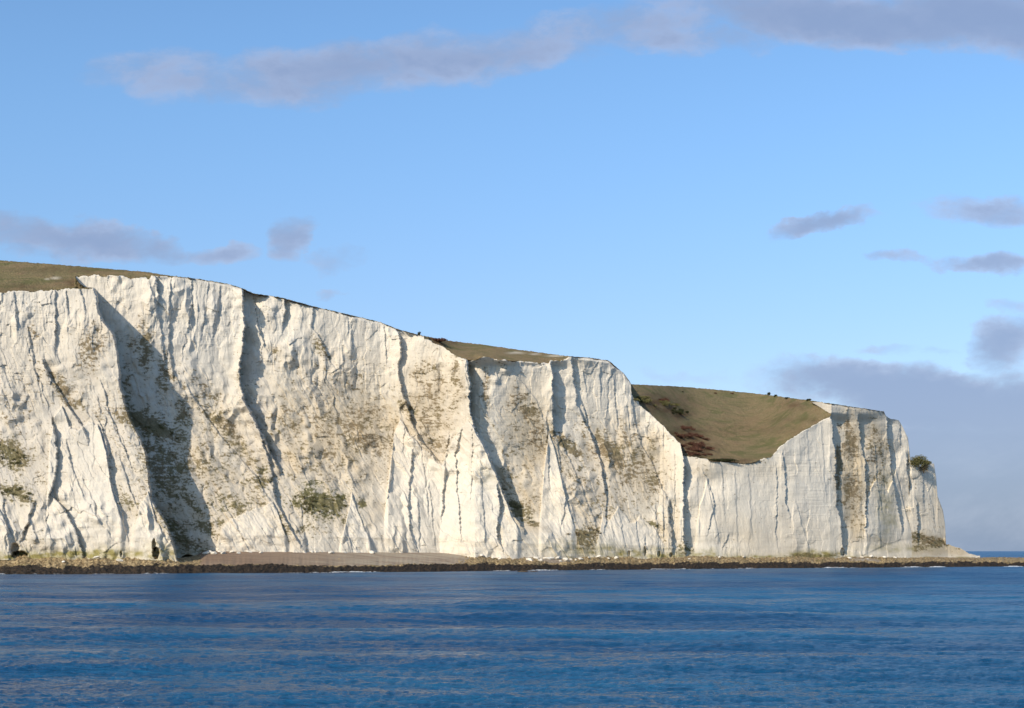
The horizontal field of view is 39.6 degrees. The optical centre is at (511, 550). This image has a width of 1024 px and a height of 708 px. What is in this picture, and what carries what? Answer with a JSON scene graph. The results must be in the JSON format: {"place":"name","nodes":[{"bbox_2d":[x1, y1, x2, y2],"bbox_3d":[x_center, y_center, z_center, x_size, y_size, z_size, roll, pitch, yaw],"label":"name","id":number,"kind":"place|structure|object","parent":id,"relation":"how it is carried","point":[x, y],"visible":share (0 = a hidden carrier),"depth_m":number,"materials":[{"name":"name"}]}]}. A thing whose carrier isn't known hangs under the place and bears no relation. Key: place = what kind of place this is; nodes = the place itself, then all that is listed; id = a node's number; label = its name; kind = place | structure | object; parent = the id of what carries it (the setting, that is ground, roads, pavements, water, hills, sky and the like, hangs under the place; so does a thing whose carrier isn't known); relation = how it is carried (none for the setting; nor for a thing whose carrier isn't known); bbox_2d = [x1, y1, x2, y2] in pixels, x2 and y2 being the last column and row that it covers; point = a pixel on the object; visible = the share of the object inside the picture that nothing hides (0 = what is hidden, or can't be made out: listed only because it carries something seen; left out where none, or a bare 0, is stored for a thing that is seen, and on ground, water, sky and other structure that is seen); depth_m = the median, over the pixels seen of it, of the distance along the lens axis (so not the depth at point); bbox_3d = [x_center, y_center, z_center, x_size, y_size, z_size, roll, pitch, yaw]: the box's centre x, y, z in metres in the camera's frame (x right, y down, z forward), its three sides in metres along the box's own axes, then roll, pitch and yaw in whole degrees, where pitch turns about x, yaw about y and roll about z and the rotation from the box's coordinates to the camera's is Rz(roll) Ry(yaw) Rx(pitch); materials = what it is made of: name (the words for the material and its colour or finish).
{"place":"outdoors","nodes":[
{"label":"outdoors","id":0,"kind":"place"},
{"bbox_2d":[198,550,469,565],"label":"beach","id":1,"kind":"structure","parent":0,"point":[321,558],"depth_m":548.47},
{"bbox_2d":[0,260,883,463],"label":"hill","id":2,"kind":"structure","parent":0,"point":[746,427],"depth_m":716.17,"materials":[{"name":"green plant"}]},
{"bbox_2d":[429,338,447,341],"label":"thicket","id":3,"kind":"object","parent":2,"relation":"on","point":[439,340],"visible":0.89,"depth_m":635.86,"materials":[{"name":"green plant"}]},
{"bbox_2d":[690,448,704,451],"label":"bramble bush","id":4,"kind":"object","parent":2,"relation":"on","point":[698,450],"visible":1,"depth_m":677.55,"materials":[{"name":"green plant"}]},
{"bbox_2d":[708,458,740,461],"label":"scrub strip","id":5,"kind":"object","parent":2,"relation":"on","point":[727,459],"visible":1,"depth_m":666.19,"materials":[{"name":"green plant"}]},
{"bbox_2d":[0,274,979,561],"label":"cliff","id":6,"kind":"structure","parent":0,"point":[248,360],"depth_m":595.61,"materials":[{"name":"white stone"}]},
{"bbox_2d":[0,312,959,556],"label":"green scrub","id":7,"kind":"object","parent":6,"relation":"on","point":[320,475],"visible":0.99,"depth_m":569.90,"materials":[{"name":"green plant"}]},
{"bbox_2d":[908,454,927,466],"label":"shrub","id":8,"kind":"object","parent":6,"relation":"on","point":[916,461],"visible":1,"depth_m":744.56,"materials":[{"name":"green plant"}]},
{"bbox_2d":[919,463,928,473],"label":"shrub","id":9,"kind":"object","parent":6,"relation":"on","point":[924,467],"visible":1,"depth_m":748.47,"materials":[{"name":"green plant"}]},
{"bbox_2d":[0,551,1023,707],"bbox_3d":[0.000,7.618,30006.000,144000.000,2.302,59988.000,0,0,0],"label":"sea","id":10,"kind":"structure","parent":0,"point":[921,637],"depth_m":125.48,"materials":[{"name":"liquid"}]},
{"bbox_2d":[0,566,1022,573],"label":"sea foam","id":11,"kind":"object","parent":10,"relation":"on","point":[640,569],"visible":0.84,"depth_m":598.16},
{"bbox_2d":[0,554,1023,574],"bbox_3d":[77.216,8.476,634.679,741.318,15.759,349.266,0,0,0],"label":"rocky shore","id":12,"kind":"structure","parent":0,"point":[22,564],"depth_m":575.09,"materials":[{"name":"brown stone"}]},
{"bbox_2d":[0,0,1023,550],"label":"sky","id":13,"kind":"structure","parent":0,"point":[815,200],"materials":[{"name":"blue"}]},
{"bbox_2d":[525,557,577,563],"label":"beach","id":14,"kind":"structure","parent":0,"point":[553,560],"depth_m":598.76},
{"bbox_2d":[847,557,879,561],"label":"beach","id":15,"kind":"structure","parent":0,"point":[863,559],"depth_m":695.93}
]}

